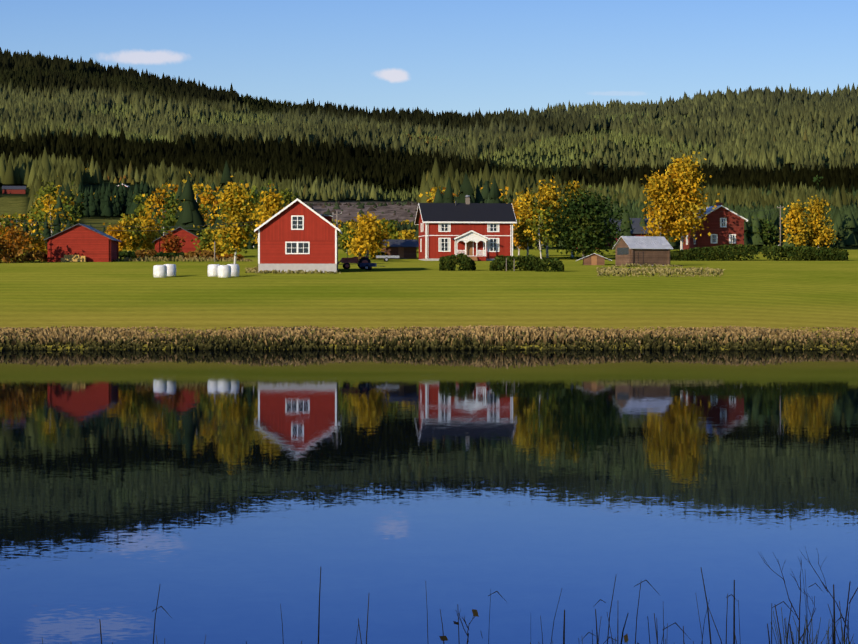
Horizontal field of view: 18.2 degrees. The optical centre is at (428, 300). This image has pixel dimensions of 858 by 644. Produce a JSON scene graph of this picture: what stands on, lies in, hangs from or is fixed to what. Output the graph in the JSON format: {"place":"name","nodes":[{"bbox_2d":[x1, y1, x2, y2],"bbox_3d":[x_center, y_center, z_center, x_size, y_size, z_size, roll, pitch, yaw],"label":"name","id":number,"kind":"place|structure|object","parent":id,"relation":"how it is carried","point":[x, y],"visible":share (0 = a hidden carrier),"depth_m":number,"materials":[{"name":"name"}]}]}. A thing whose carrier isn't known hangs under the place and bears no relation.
{"place":"outdoors","nodes":[
{"label":"outdoors","id":0,"kind":"place"},
{"bbox_2d":[0,350,857,643],"bbox_3d":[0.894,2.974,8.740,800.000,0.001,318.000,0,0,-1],"label":"water","id":1,"kind":"structure","parent":0,"point":[224,496],"depth_m":40.90,"materials":[{"name":"blue liquid"}]},
{"bbox_2d":[0,182,857,643],"bbox_3d":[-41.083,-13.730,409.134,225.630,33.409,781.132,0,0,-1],"label":"bare branches","id":2,"kind":"object","parent":1,"relation":"on","point":[644,580],"visible":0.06,"depth_m":21.73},
{"bbox_2d":[0,255,857,643],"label":"reeds","id":3,"kind":"object","parent":1,"relation":"on","point":[498,337],"visible":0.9,"depth_m":165.15,"materials":[{"name":"brown plant"}]},
{"bbox_2d":[0,249,857,349],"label":"field","id":4,"kind":"structure","parent":0,"point":[761,291],"depth_m":234.31,"materials":[{"name":"green plant"}]},
{"bbox_2d":[44,223,121,261],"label":"barn","id":5,"kind":"structure","parent":4,"relation":"on","point":[76,243],"depth_m":368.90,"materials":[{"name":"red wood"}]},
{"bbox_2d":[153,265,166,277],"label":"bale","id":6,"kind":"object","parent":4,"relation":"on","point":[159,271],"visible":0.92,"depth_m":282.66},
{"bbox_2d":[164,264,175,275],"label":"bale","id":7,"kind":"object","parent":4,"relation":"on","point":[171,269],"visible":0.71,"depth_m":286.12},
{"bbox_2d":[152,227,201,252],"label":"barn","id":8,"kind":"structure","parent":4,"relation":"on","point":[180,232],"depth_m":404.19,"materials":[{"name":"red wood"}]},
{"bbox_2d":[207,264,218,276],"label":"bale","id":9,"kind":"object","parent":4,"relation":"on","point":[211,270],"visible":0.83,"depth_m":285.20},
{"bbox_2d":[217,265,230,277],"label":"bale","id":10,"kind":"object","parent":4,"relation":"on","point":[223,271],"visible":0.98,"depth_m":282.27},
{"bbox_2d":[227,264,239,275],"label":"bale","id":11,"kind":"object","parent":4,"relation":"on","point":[235,270],"visible":0.69,"depth_m":286.25},
{"bbox_2d":[254,198,341,272],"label":"barn","id":12,"kind":"structure","parent":4,"relation":"on","point":[297,234],"depth_m":299.48,"materials":[{"name":"red paint"}]},
{"bbox_2d":[332,211,341,271],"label":"utility pole","id":13,"kind":"structure","parent":4,"relation":"on","point":[336,214],"depth_m":301.00,"materials":[{"name":"grey wood"}]},
{"bbox_2d":[0,213,330,226],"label":"wire","id":14,"kind":"object","parent":13,"relation":"attached to","point":[171,226],"visible":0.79,"depth_m":340.57,"materials":[{"name":"grey"}]},
{"bbox_2d":[4,212,338,230],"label":"wire","id":15,"kind":"object","parent":13,"relation":"attached to","point":[163,230],"visible":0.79,"depth_m":344.25,"materials":[{"name":"grey"}]},
{"bbox_2d":[338,250,370,268],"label":"tractor","id":16,"kind":"object","parent":4,"relation":"on","point":[347,261],"visible":0.88,"depth_m":317.13,"materials":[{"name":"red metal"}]},
{"bbox_2d":[360,263,384,269],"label":"trailer","id":17,"kind":"object","parent":4,"relation":"on","point":[367,266],"visible":0.98,"depth_m":312.02,"materials":[{"name":"blue metal"}]},
{"bbox_2d":[376,256,406,261],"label":"flat trailer","id":18,"kind":"object","parent":4,"relation":"on","point":[386,259],"visible":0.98,"depth_m":370.81,"materials":[{"name":"grey metal"}]},
{"bbox_2d":[379,239,418,258],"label":"shed","id":19,"kind":"structure","parent":4,"relation":"on","point":[402,248],"depth_m":391.89,"materials":[{"name":"brown wood"}]},
{"bbox_2d":[414,195,516,260],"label":"farm house","id":20,"kind":"structure","parent":4,"relation":"on","point":[479,231],"depth_m":380.23,"materials":[{"name":"red paint"}]},
{"bbox_2d":[576,253,611,264],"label":"shed","id":21,"kind":"structure","parent":4,"relation":"on","point":[594,259],"depth_m":346.15,"materials":[{"name":"brown wood"}]},
{"bbox_2d":[612,236,672,265],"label":"grey shed","id":22,"kind":"structure","parent":4,"relation":"on","point":[642,250],"depth_m":340.73,"materials":[{"name":"clear wood"}]},
{"bbox_2d":[683,203,747,249],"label":"house","id":23,"kind":"structure","parent":4,"relation":"on","point":[726,226],"depth_m":430.73,"materials":[{"name":"red paint"}]},
{"bbox_2d":[777,205,783,245],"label":"pole","id":24,"kind":"object","parent":4,"relation":"on","point":[780,207],"visible":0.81,"depth_m":436.75,"materials":[{"name":"grey wood"}]},
{"bbox_2d":[0,72,857,249],"bbox_3d":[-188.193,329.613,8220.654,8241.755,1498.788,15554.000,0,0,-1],"label":"hills","id":25,"kind":"structure","parent":0,"point":[11,204],"depth_m":1631.42,"materials":[{"name":"green plant"}]},
{"bbox_2d":[2,186,25,193],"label":"barn","id":26,"kind":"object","parent":25,"relation":"on","point":[13,189],"visible":0.89,"depth_m":1539.30,"materials":[{"name":"red wood"}]},
{"bbox_2d":[0,149,848,643],"bbox_3d":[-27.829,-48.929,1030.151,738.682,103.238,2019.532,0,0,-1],"label":"leaves","id":27,"kind":"object","parent":25,"relation":"on","point":[582,219],"visible":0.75,"depth_m":391.98,"materials":[{"name":"yellow plant"}]},
{"bbox_2d":[0,47,857,251],"bbox_3d":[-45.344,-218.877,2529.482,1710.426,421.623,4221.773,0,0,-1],"label":"conifers","id":28,"kind":"object","parent":25,"relation":"on","point":[277,145],"visible":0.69,"depth_m":2997.87,"materials":[{"name":"green plant"}]},
{"bbox_2d":[576,218,673,248],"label":"dark barn","id":29,"kind":"structure","parent":25,"relation":"on","point":[636,231],"depth_m":479.21,"materials":[{"name":"wood"}]},
{"bbox_2d":[0,0,857,115],"label":"sky","id":30,"kind":"structure","parent":0,"point":[464,56],"materials":[{"name":"blue"}]}
]}

